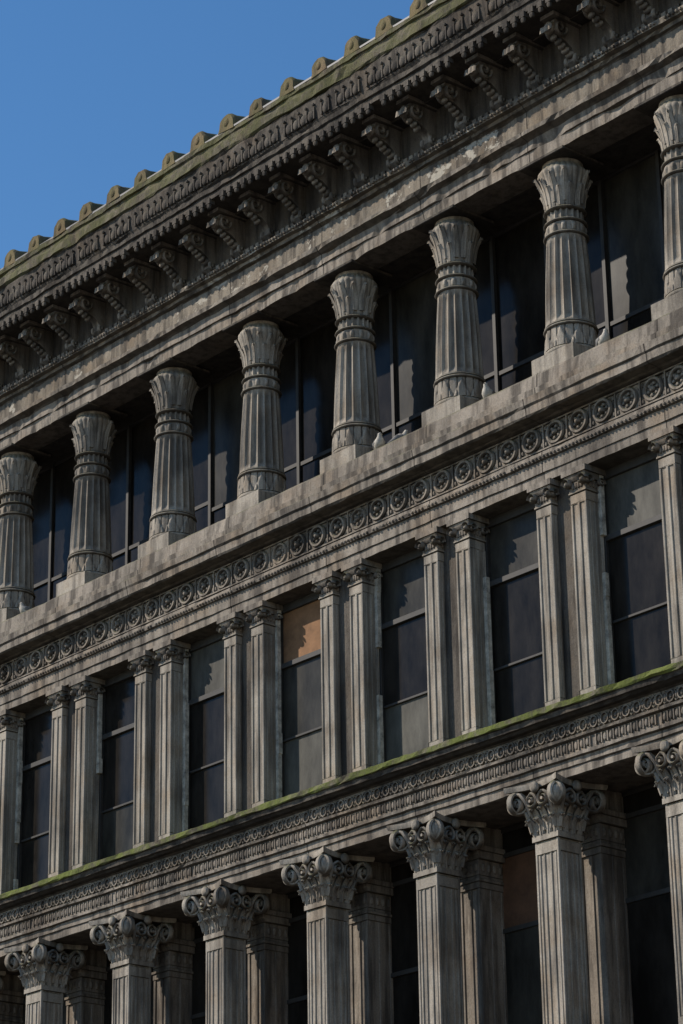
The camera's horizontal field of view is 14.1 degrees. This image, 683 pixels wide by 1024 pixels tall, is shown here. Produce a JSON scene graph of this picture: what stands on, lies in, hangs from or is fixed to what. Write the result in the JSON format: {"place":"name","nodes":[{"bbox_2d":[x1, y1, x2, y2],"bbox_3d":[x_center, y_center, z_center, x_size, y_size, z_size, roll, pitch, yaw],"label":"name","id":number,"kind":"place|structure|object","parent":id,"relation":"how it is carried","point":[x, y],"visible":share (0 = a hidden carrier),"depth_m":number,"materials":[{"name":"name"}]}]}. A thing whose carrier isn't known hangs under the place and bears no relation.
{"place":"outdoors","nodes":[
{"label":"outdoors","id":0,"kind":"place"},
{"bbox_2d":[0,971,5,992],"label":"scroll capital","id":1,"kind":"object","parent":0,"point":[2,973],"visible":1,"depth_m":50.27,"materials":[{"name":"stone"}]},
{"bbox_2d":[0,718,682,975],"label":"architrave","id":2,"kind":"object","parent":1,"relation":"on","point":[611,764],"visible":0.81,"depth_m":42.56,"materials":[{"name":"stone"}]},
{"bbox_2d":[0,699,682,938],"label":"pattern band","id":3,"kind":"object","parent":2,"relation":"on","point":[492,765],"visible":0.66,"depth_m":42.56,"materials":[{"name":"stone"}]},
{"bbox_2d":[0,706,682,937],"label":"egg and dart ornament","id":4,"kind":"object","parent":3,"relation":"attached to","point":[439,790],"visible":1,"depth_m":42.72,"materials":[{"name":"stone"}]},
{"bbox_2d":[0,681,682,924],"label":"ornate band","id":5,"kind":"object","parent":3,"relation":"on","point":[517,739],"visible":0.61,"depth_m":42.53,"materials":[{"name":"stone"}]},
{"bbox_2d":[0,686,682,923],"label":"running scroll ornament","id":6,"kind":"object","parent":5,"relation":"attached to","point":[515,748],"visible":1,"depth_m":42.94,"materials":[{"name":"stone"}]},
{"bbox_2d":[0,660,682,899],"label":"ledge coping","id":7,"kind":"object","parent":5,"relation":"on","point":[671,667],"visible":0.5,"depth_m":42.57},
{"bbox_2d":[0,728,17,894],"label":"pilaster","id":8,"kind":"object","parent":7,"relation":"on","point":[8,771],"visible":0.76,"depth_m":51.41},
{"bbox_2d":[47,705,68,877],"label":"pilaster","id":9,"kind":"object","parent":7,"relation":"on","point":[57,793],"visible":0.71,"depth_m":50.15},
{"bbox_2d":[71,695,98,869],"bbox_3d":[-4.587,5.013,49.709,0.370,3.460,0.370,17,-28,-38],"label":"pilaster","id":10,"kind":"object","parent":7,"relation":"on","point":[85,816],"visible":0.83,"depth_m":49.63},
{"bbox_2d":[132,670,152,848],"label":"pilaster","id":11,"kind":"object","parent":7,"relation":"on","point":[142,768],"visible":0.63,"depth_m":48.40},
{"bbox_2d":[158,659,183,839],"bbox_3d":[-2.931,4.275,47.953,0.370,3.460,0.370,17,-28,-38],"label":"pilaster","id":12,"kind":"object","parent":7,"relation":"on","point":[170,746],"visible":0.81,"depth_m":47.90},
{"bbox_2d":[223,633,242,817],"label":"pilaster","id":13,"kind":"object","parent":7,"relation":"on","point":[232,724],"visible":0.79,"depth_m":46.64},
{"bbox_2d":[250,621,275,807],"bbox_3d":[-1.275,3.536,46.197,0.370,3.460,0.370,17,-28,-38],"label":"pilaster","id":14,"kind":"object","parent":7,"relation":"on","point":[263,711],"visible":0.81,"depth_m":46.15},
{"bbox_2d":[13,475,614,889],"bbox_3d":[3.341,1.419,41.543,0.078,3.750,42.236,17,-28,-38],"label":"jamb boards window","id":15,"kind":"structure","parent":7,"relation":"on","point":[489,663],"depth_m":45.74,"materials":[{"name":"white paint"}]},
{"bbox_2d":[318,592,340,783],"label":"pilaster","id":16,"kind":"object","parent":7,"relation":"on","point":[330,695],"visible":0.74,"depth_m":44.89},
{"bbox_2d":[17,451,666,888],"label":"window frames","id":17,"kind":"structure","parent":7,"relation":"on","point":[493,521],"depth_m":44.99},
{"bbox_2d":[283,600,320,662],"bbox_3d":[-0.513,1.959,46.290,0.020,0.910,1.404,17,-28,-38],"label":"boarded pane","id":18,"kind":"object","parent":17,"relation":"attached to","point":[301,631],"visible":0.64,"depth_m":46.44,"materials":[{"name":"brown wood"}]},
{"bbox_2d":[102,510,537,858],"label":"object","id":19,"kind":"structure","parent":17,"relation":"attached to","point":[514,545],"depth_m":44.94,"materials":[{"name":"grey glass"}]},
{"bbox_2d":[21,521,670,886],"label":"dark window panes","id":20,"kind":"object","parent":17,"relation":"attached to","point":[638,583],"visible":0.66,"depth_m":43.92,"materials":[{"name":"black glass"}]},
{"bbox_2d":[191,459,661,796],"bbox_3d":[3.063,1.581,42.025,0.025,3.520,41.036,17,-28,-38],"label":"window panes frosted","id":21,"kind":"object","parent":17,"relation":"attached to","point":[633,496],"depth_m":43.90,"materials":[{"name":"grey glass"}]},
{"bbox_2d":[16,435,682,878],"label":"pilaster backing pier","id":22,"kind":"structure","parent":7,"relation":"on","point":[568,611],"depth_m":44.55,"materials":[{"name":"stone"}]},
{"bbox_2d":[0,391,682,712],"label":"architrave","id":23,"kind":"object","parent":22,"relation":"on","point":[612,446],"visible":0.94,"depth_m":44.91,"materials":[{"name":"stone"}]},
{"bbox_2d":[0,5,682,691],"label":"bead moulding","id":24,"kind":"object","parent":23,"relation":"attached to","point":[284,233],"visible":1,"depth_m":46.64,"materials":[{"name":"stone"}]},
{"bbox_2d":[0,364,682,684],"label":"rosette band","id":25,"kind":"object","parent":23,"relation":"on","point":[450,472],"visible":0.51,"depth_m":44.81,"materials":[{"name":"stone"}]},
{"bbox_2d":[0,326,682,664],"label":"cornice","id":26,"kind":"structure","parent":25,"relation":"on","point":[643,361],"depth_m":44.93,"materials":[{"name":"stone"}]},
{"bbox_2d":[0,307,682,637],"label":"gallery blocking course","id":27,"kind":"object","parent":26,"relation":"on","point":[586,360],"visible":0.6,"depth_m":45.38,"materials":[{"name":"stone"}]},
{"bbox_2d":[0,452,41,622],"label":"lotus column","id":28,"kind":"structure","parent":27,"relation":"on","point":[19,472],"depth_m":53.86,"materials":[{"name":"stone"}]},
{"bbox_2d":[56,411,116,596],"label":"lotus column","id":29,"kind":"structure","parent":27,"relation":"on","point":[90,558],"depth_m":52.02,"materials":[{"name":"stone"}]},
{"bbox_2d":[138,367,199,558],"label":"lotus column","id":30,"kind":"structure","parent":27,"relation":"on","point":[173,519],"depth_m":50.26,"materials":[{"name":"stone"}]},
{"bbox_2d":[226,320,287,517],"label":"lotus column","id":31,"kind":"structure","parent":27,"relation":"on","point":[261,344],"depth_m":48.51,"materials":[{"name":"stone"}]},
{"bbox_2d":[320,270,382,473],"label":"lotus column","id":32,"kind":"structure","parent":27,"relation":"on","point":[354,297],"depth_m":46.76,"materials":[{"name":"stone"}]},
{"bbox_2d":[421,216,485,426],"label":"lotus column","id":33,"kind":"structure","parent":27,"relation":"on","point":[454,243],"depth_m":45.00,"materials":[{"name":"stone"}]},
{"bbox_2d":[412,204,493,235],"bbox_3d":[1.855,-4.771,45.969,0.940,0.060,1.000,17,-28,-38],"label":"column abacus","id":34,"kind":"object","parent":33,"relation":"on","point":[426,225],"depth_m":45.74,"materials":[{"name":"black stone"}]},
{"bbox_2d":[531,158,598,375],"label":"lotus column","id":35,"kind":"structure","parent":27,"relation":"on","point":[563,185],"depth_m":43.24,"materials":[{"name":"stone"}]},
{"bbox_2d":[519,145,603,178],"bbox_3d":[3.511,-5.509,44.212,0.940,0.060,1.000,17,-28,-38],"label":"column abacus","id":36,"kind":"object","parent":35,"relation":"on","point":[533,169],"depth_m":43.99,"materials":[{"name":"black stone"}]},
{"bbox_2d":[651,94,682,320],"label":"lotus column","id":37,"kind":"structure","parent":27,"relation":"on","point":[668,118],"depth_m":41.60,"materials":[{"name":"stone"}]},
{"bbox_2d":[0,361,682,687],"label":"rosette band fillets","id":38,"kind":"object","parent":25,"relation":"attached to","point":[433,497],"visible":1,"depth_m":45.18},
{"bbox_2d":[348,580,379,771],"bbox_3d":[0.381,2.798,44.441,0.370,3.460,0.370,17,-28,-38],"label":"pilaster","id":39,"kind":"object","parent":7,"relation":"on","point":[365,676],"visible":0.78,"depth_m":44.40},
{"bbox_2d":[422,549,448,746],"bbox_3d":[1.558,2.273,43.193,0.370,3.460,0.370,17,-28,-38],"label":"pilaster","id":40,"kind":"object","parent":7,"relation":"on","point":[436,649],"visible":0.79,"depth_m":43.13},
{"bbox_2d":[454,535,487,734],"bbox_3d":[2.036,2.060,42.685,0.370,3.460,0.370,17,-28,-38],"label":"pilaster","id":41,"kind":"object","parent":7,"relation":"on","point":[470,562],"visible":0.73,"depth_m":42.65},
{"bbox_2d":[534,501,566,706],"bbox_3d":[3.213,1.535,41.437,0.370,3.460,0.370,17,-28,-38],"label":"pilaster","id":42,"kind":"object","parent":7,"relation":"on","point":[551,610],"visible":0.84,"depth_m":41.37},
{"bbox_2d":[568,487,607,694],"bbox_3d":[3.692,1.321,40.929,0.370,3.460,0.370,17,-28,-38],"label":"pilaster","id":43,"kind":"object","parent":7,"relation":"on","point":[588,554],"visible":0.73,"depth_m":40.89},
{"bbox_2d":[560,463,605,493],"bbox_3d":[3.643,-0.448,41.627,0.496,0.345,0.533,17,-28,-38],"label":"pilaster capital","id":44,"kind":"object","parent":43,"relation":"on","point":[581,476],"visible":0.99,"depth_m":41.50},
{"bbox_2d":[656,450,682,663],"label":"pilaster","id":45,"kind":"object","parent":7,"relation":"on","point":[670,480],"visible":0.92,"depth_m":39.72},
{"bbox_2d":[0,668,682,910],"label":"ledge","id":46,"kind":"object","parent":5,"relation":"on","point":[601,701],"visible":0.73,"depth_m":42.59,"materials":[{"name":"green stone"}]},
{"bbox_2d":[0,0,413,268],"label":"sky","id":47,"kind":"structure","parent":0,"point":[95,95],"materials":[{"name":"blue"}]},
{"bbox_2d":[0,43,682,450],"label":"gallery architrave","id":48,"kind":"object","parent":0,"point":[598,119],"visible":0.95,"depth_m":46.99,"materials":[{"name":"stone"}]},
{"bbox_2d":[37,123,660,471],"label":"gallery soffit","id":49,"kind":"structure","parent":48,"relation":"attached to","point":[629,149],"depth_m":47.56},
{"bbox_2d":[34,148,664,601],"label":"gallery window frames","id":50,"kind":"structure","parent":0,"point":[496,374],"depth_m":47.79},
{"bbox_2d":[446,512,489,540],"bbox_3d":[1.987,0.290,43.383,0.496,0.345,0.533,17,-28,-38],"label":"pilaster capital","id":51,"kind":"object","parent":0,"point":[465,525],"visible":1,"depth_m":43.26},
{"label":"ground","id":52,"kind":"structure","parent":0,"visible":0},
{"bbox_3d":[8.857,5.494,44.570,13.450,26.200,42.908,17,-28,-38],"label":"building body","id":53,"kind":"object","parent":52,"relation":"on","visible":0},
{"bbox_2d":[0,23,682,420],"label":"gallery frieze","id":54,"kind":"object","parent":53,"relation":"attached to","point":[672,39],"visible":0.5,"depth_m":47.14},
{"bbox_2d":[0,186,651,606],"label":"gallery window panes","id":55,"kind":"object","parent":54,"relation":"attached to","point":[520,270],"visible":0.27,"depth_m":49.15,"materials":[{"name":"black glass"}]},
{"bbox_2d":[0,5,682,405],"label":"frieze moulding","id":56,"kind":"object","parent":54,"relation":"on","point":[662,25],"visible":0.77,"depth_m":46.98,"materials":[{"name":"stone"}]},
{"bbox_2d":[0,1,682,388],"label":"dentil row","id":57,"kind":"object","parent":56,"relation":"on","point":[354,189],"visible":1,"depth_m":47.47,"materials":[{"name":"stone"}]},
{"bbox_2d":[4,0,682,385],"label":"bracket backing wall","id":58,"kind":"structure","parent":56,"relation":"on","point":[630,12],"depth_m":47.15,"materials":[{"name":"black stone"}]},
{"bbox_2d":[0,334,30,380],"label":"scroll bracket","id":59,"kind":"object","parent":58,"relation":"attached to","point":[14,351],"visible":1,"depth_m":54.25,"materials":[{"name":"stone"}]},
{"bbox_2d":[18,320,54,366],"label":"scroll bracket","id":60,"kind":"object","parent":58,"relation":"attached to","point":[38,337],"visible":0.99,"depth_m":53.65,"materials":[{"name":"stone"}]},
{"bbox_2d":[42,304,80,351],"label":"scroll bracket","id":61,"kind":"object","parent":58,"relation":"attached to","point":[62,322],"visible":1,"depth_m":53.05,"materials":[{"name":"stone"}]},
{"bbox_2d":[69,289,106,336],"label":"scroll bracket","id":62,"kind":"object","parent":58,"relation":"attached to","point":[88,306],"visible":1,"depth_m":52.49,"materials":[{"name":"stone"}]},
{"bbox_2d":[94,273,133,321],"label":"scroll bracket","id":63,"kind":"object","parent":58,"relation":"attached to","point":[116,292],"visible":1,"depth_m":51.88,"materials":[{"name":"stone"}]},
{"bbox_2d":[122,258,160,306],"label":"scroll bracket","id":64,"kind":"object","parent":58,"relation":"attached to","point":[143,276],"visible":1,"depth_m":51.30,"materials":[{"name":"stone"}]},
{"bbox_2d":[150,241,188,290],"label":"scroll bracket","id":65,"kind":"object","parent":58,"relation":"attached to","point":[170,260],"visible":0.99,"depth_m":50.72,"materials":[{"name":"stone"}]},
{"bbox_2d":[178,224,217,274],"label":"scroll bracket","id":66,"kind":"object","parent":58,"relation":"attached to","point":[199,243],"visible":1,"depth_m":50.13,"materials":[{"name":"stone"}]},
{"bbox_2d":[206,207,246,258],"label":"scroll bracket","id":67,"kind":"object","parent":58,"relation":"attached to","point":[227,226],"visible":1,"depth_m":49.54,"materials":[{"name":"stone"}]},
{"bbox_2d":[237,190,276,241],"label":"scroll bracket","id":68,"kind":"object","parent":58,"relation":"attached to","point":[257,208],"visible":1,"depth_m":48.98,"materials":[{"name":"stone"}]},
{"bbox_2d":[268,172,307,224],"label":"scroll bracket","id":69,"kind":"object","parent":58,"relation":"attached to","point":[288,191],"visible":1,"depth_m":48.38,"materials":[{"name":"stone"}]},
{"bbox_2d":[0,0,624,356],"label":"corona","id":70,"kind":"object","parent":58,"relation":"attached to","point":[494,47],"visible":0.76,"depth_m":47.65,"materials":[{"name":"black stone"}]},
{"bbox_2d":[0,0,514,309],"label":"gutter fascia","id":71,"kind":"structure","parent":70,"relation":"on","point":[432,31],"depth_m":48.19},
{"bbox_2d":[0,0,452,278],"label":"roof edge fascia","id":72,"kind":"structure","parent":71,"relation":"on","point":[279,102],"depth_m":49.15,"materials":[{"name":"stone"}]},
{"bbox_2d":[0,0,472,288],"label":"gutter coping","id":73,"kind":"object","parent":71,"relation":"on","point":[329,82],"visible":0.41,"depth_m":48.47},
{"bbox_2d":[0,0,511,308],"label":"gutter ornament","id":74,"kind":"object","parent":71,"relation":"attached to","point":[300,122],"visible":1,"depth_m":48.41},
{"bbox_2d":[0,0,560,331],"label":"corona drips","id":75,"kind":"object","parent":70,"relation":"attached to","point":[400,90],"visible":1,"depth_m":47.70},
{"bbox_2d":[298,153,338,206],"bbox_3d":[-0.399,-5.714,47.810,0.731,0.770,0.300,17,-28,-38],"label":"scroll bracket","id":76,"kind":"object","parent":58,"relation":"attached to","point":[318,172],"visible":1,"depth_m":47.79,"materials":[{"name":"stone"}]},
{"bbox_2d":[328,134,370,188],"bbox_3d":[0.140,-5.964,47.215,0.764,0.770,0.300,17,-28,-38],"label":"scroll bracket","id":77,"kind":"object","parent":58,"relation":"attached to","point":[350,153],"visible":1,"depth_m":47.20,"materials":[{"name":"stone"}]},
{"bbox_2d":[361,114,403,169],"bbox_3d":[0.694,-6.210,46.630,0.760,0.770,0.300,17,-28,-38],"label":"scroll bracket","id":78,"kind":"object","parent":58,"relation":"attached to","point":[384,135],"visible":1,"depth_m":46.61,"materials":[{"name":"stone"}]},
{"bbox_2d":[395,94,437,150],"bbox_3d":[1.253,-6.454,46.051,0.741,0.770,0.300,17,-28,-38],"label":"scroll bracket","id":79,"kind":"object","parent":58,"relation":"attached to","point":[416,115],"visible":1,"depth_m":46.04,"materials":[{"name":"stone"}]},
{"bbox_2d":[430,74,472,130],"bbox_3d":[1.807,-6.699,45.467,0.735,0.770,0.300,17,-28,-38],"label":"scroll bracket","id":80,"kind":"object","parent":58,"relation":"attached to","point":[451,95],"visible":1,"depth_m":45.44,"materials":[{"name":"stone"}]},
{"bbox_2d":[464,53,507,110],"bbox_3d":[2.350,-6.948,44.874,0.761,0.770,0.300,17,-28,-38],"label":"scroll bracket","id":81,"kind":"object","parent":58,"relation":"attached to","point":[487,74],"visible":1,"depth_m":44.85,"materials":[{"name":"stone"}]},
{"bbox_2d":[502,32,544,90],"bbox_3d":[2.917,-7.189,44.302,0.719,0.770,0.300,17,-28,-38],"label":"scroll bracket","id":82,"kind":"object","parent":58,"relation":"attached to","point":[523,53],"visible":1,"depth_m":44.27,"materials":[{"name":"stone"}]},
{"bbox_2d":[539,10,581,68],"bbox_3d":[3.471,-7.435,43.718,0.715,0.770,0.300,17,-28,-38],"label":"scroll bracket","id":83,"kind":"object","parent":58,"relation":"attached to","point":[560,30],"visible":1,"depth_m":43.69,"materials":[{"name":"stone"}]},
{"bbox_2d":[576,0,620,47],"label":"scroll bracket","id":84,"kind":"object","parent":58,"relation":"attached to","point":[602,15],"visible":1,"depth_m":43.12,"materials":[{"name":"stone"}]},
{"bbox_2d":[213,151,663,506],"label":"gallery window panes","id":85,"kind":"object","parent":54,"relation":"attached to","point":[634,261],"visible":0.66,"depth_m":46.97,"materials":[{"name":"black glass"}]},
{"bbox_2d":[102,781,654,950],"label":"recess soffit","id":86,"kind":"structure","parent":53,"relation":"attached to","point":[636,787],"depth_m":41.81,"materials":[{"name":"black stone"}]},
{"bbox_2d":[21,783,670,1019],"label":"window frames","id":87,"kind":"structure","parent":86,"relation":"attached to","point":[511,854],"depth_m":41.67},
{"bbox_2d":[22,787,678,1023],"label":"window panes","id":88,"kind":"object","parent":87,"relation":"attached to","point":[652,964],"visible":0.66,"depth_m":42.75,"materials":[{"name":"black glass"}]},
{"bbox_2d":[502,850,537,928],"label":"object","id":89,"kind":"structure","parent":87,"relation":"attached to","point":[520,901],"depth_m":41.46,"materials":[{"name":"brown wood"}]},
{"bbox_3d":[3.508,12.309,36.660,1.200,7.795,42.908,17,-28,-38],"label":"shop","id":90,"kind":"object","parent":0,"visible":0},
{"bbox_3d":[3.346,8.337,38.177,1.458,0.719,42.908,17,-28,-38],"label":"first floor cornice","id":91,"kind":"object","parent":90,"relation":"on","visible":0},
{"bbox_2d":[0,974,24,1023],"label":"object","id":92,"kind":"structure","parent":91,"relation":"on","point":[12,995],"depth_m":50.50,"materials":[{"name":"stone"}]},
{"bbox_2d":[25,990,62,1023],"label":"pillar","id":93,"kind":"structure","parent":91,"relation":"on","point":[44,1007],"depth_m":48.07,"materials":[{"name":"stone"}]},
{"bbox_2d":[4,937,87,993],"bbox_3d":[-5.190,8.029,48.484,1.144,0.828,1.144,17,-28,-38],"label":"scroll capital","id":94,"kind":"object","parent":93,"relation":"on","point":[44,964],"visible":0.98,"depth_m":48.29,"materials":[{"name":"stone"}]},
{"bbox_2d":[64,949,107,1023],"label":"wall pier","id":95,"kind":"structure","parent":91,"relation":"on","point":[84,998],"depth_m":48.65,"materials":[{"name":"stone"}]},
{"bbox_2d":[112,964,150,1023],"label":"pillar","id":96,"kind":"structure","parent":91,"relation":"on","point":[131,993],"depth_m":46.24,"materials":[{"name":"stone"}]},
{"bbox_2d":[89,909,176,968],"bbox_3d":[-3.534,7.291,46.728,1.144,0.828,1.144,17,-28,-38],"label":"scroll capital","id":97,"kind":"object","parent":96,"relation":"on","point":[131,937],"visible":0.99,"depth_m":46.53,"materials":[{"name":"stone"}]},
{"bbox_2d":[151,922,195,1023],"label":"wall pier","id":98,"kind":"structure","parent":91,"relation":"on","point":[172,973],"depth_m":46.83,"materials":[{"name":"stone"}]},
{"bbox_2d":[206,936,245,1023],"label":"pillar","id":99,"kind":"structure","parent":91,"relation":"on","point":[225,980],"depth_m":44.41,"materials":[{"name":"stone"}]},
{"bbox_2d":[180,879,271,940],"bbox_3d":[-1.878,6.552,44.972,1.144,0.828,1.144,17,-28,-38],"label":"scroll capital","id":100,"kind":"object","parent":99,"relation":"on","point":[220,908],"visible":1,"depth_m":44.78,"materials":[{"name":"stone"}]},
{"bbox_2d":[246,893,291,1023],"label":"wall pier","id":101,"kind":"structure","parent":91,"relation":"on","point":[267,945],"depth_m":45.01,"materials":[{"name":"stone"}]},
{"bbox_2d":[307,905,349,1023],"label":"pillar","id":102,"kind":"structure","parent":91,"relation":"on","point":[328,976],"depth_m":42.58,"materials":[{"name":"stone"}]},
{"bbox_2d":[279,846,374,910],"bbox_3d":[-0.222,5.814,43.216,1.144,0.828,1.144,17,-28,-38],"label":"scroll capital","id":103,"kind":"object","parent":102,"relation":"on","point":[327,877],"visible":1,"depth_m":43.02,"materials":[{"name":"stone"}]},
{"bbox_2d":[349,861,393,1023],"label":"wall pier","id":104,"kind":"structure","parent":91,"relation":"on","point":[371,980],"depth_m":43.17,"materials":[{"name":"stone"}]},
{"bbox_2d":[416,872,464,1023],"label":"pillar","id":105,"kind":"structure","parent":91,"relation":"on","point":[440,971],"depth_m":40.74,"materials":[{"name":"stone"}]},
{"bbox_2d":[387,811,485,878],"bbox_3d":[1.433,5.076,41.460,1.144,0.828,1.144,17,-28,-38],"label":"scroll capital","id":106,"kind":"object","parent":105,"relation":"on","point":[435,842],"visible":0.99,"depth_m":41.26,"materials":[{"name":"stone"}]},
{"bbox_2d":[460,827,507,1023],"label":"wall pier","id":107,"kind":"structure","parent":91,"relation":"on","point":[483,946],"depth_m":41.33,"materials":[{"name":"stone"}]},
{"bbox_2d":[535,836,589,1023],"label":"pillar","id":108,"kind":"structure","parent":91,"relation":"on","point":[563,954],"depth_m":38.90,"materials":[{"name":"stone"}]},
{"bbox_2d":[503,772,607,843],"bbox_3d":[3.089,4.337,39.704,1.144,0.828,1.144,17,-28,-38],"label":"scroll capital","id":109,"kind":"object","parent":108,"relation":"on","point":[554,805],"visible":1,"depth_m":39.51,"materials":[{"name":"stone"}]},
{"bbox_2d":[581,790,633,1023],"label":"wall pier","id":110,"kind":"structure","parent":91,"relation":"on","point":[603,848],"depth_m":39.49,"materials":[{"name":"stone"}]},
{"bbox_2d":[665,800,682,1023],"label":"pillar","id":111,"kind":"structure","parent":91,"relation":"on","point":[674,816],"depth_m":37.32,"materials":[{"name":"stone"}]},
{"bbox_2d":[631,733,682,804],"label":"scroll capital","id":112,"kind":"object","parent":111,"relation":"on","point":[664,766],"visible":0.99,"depth_m":37.82,"materials":[{"name":"stone"}]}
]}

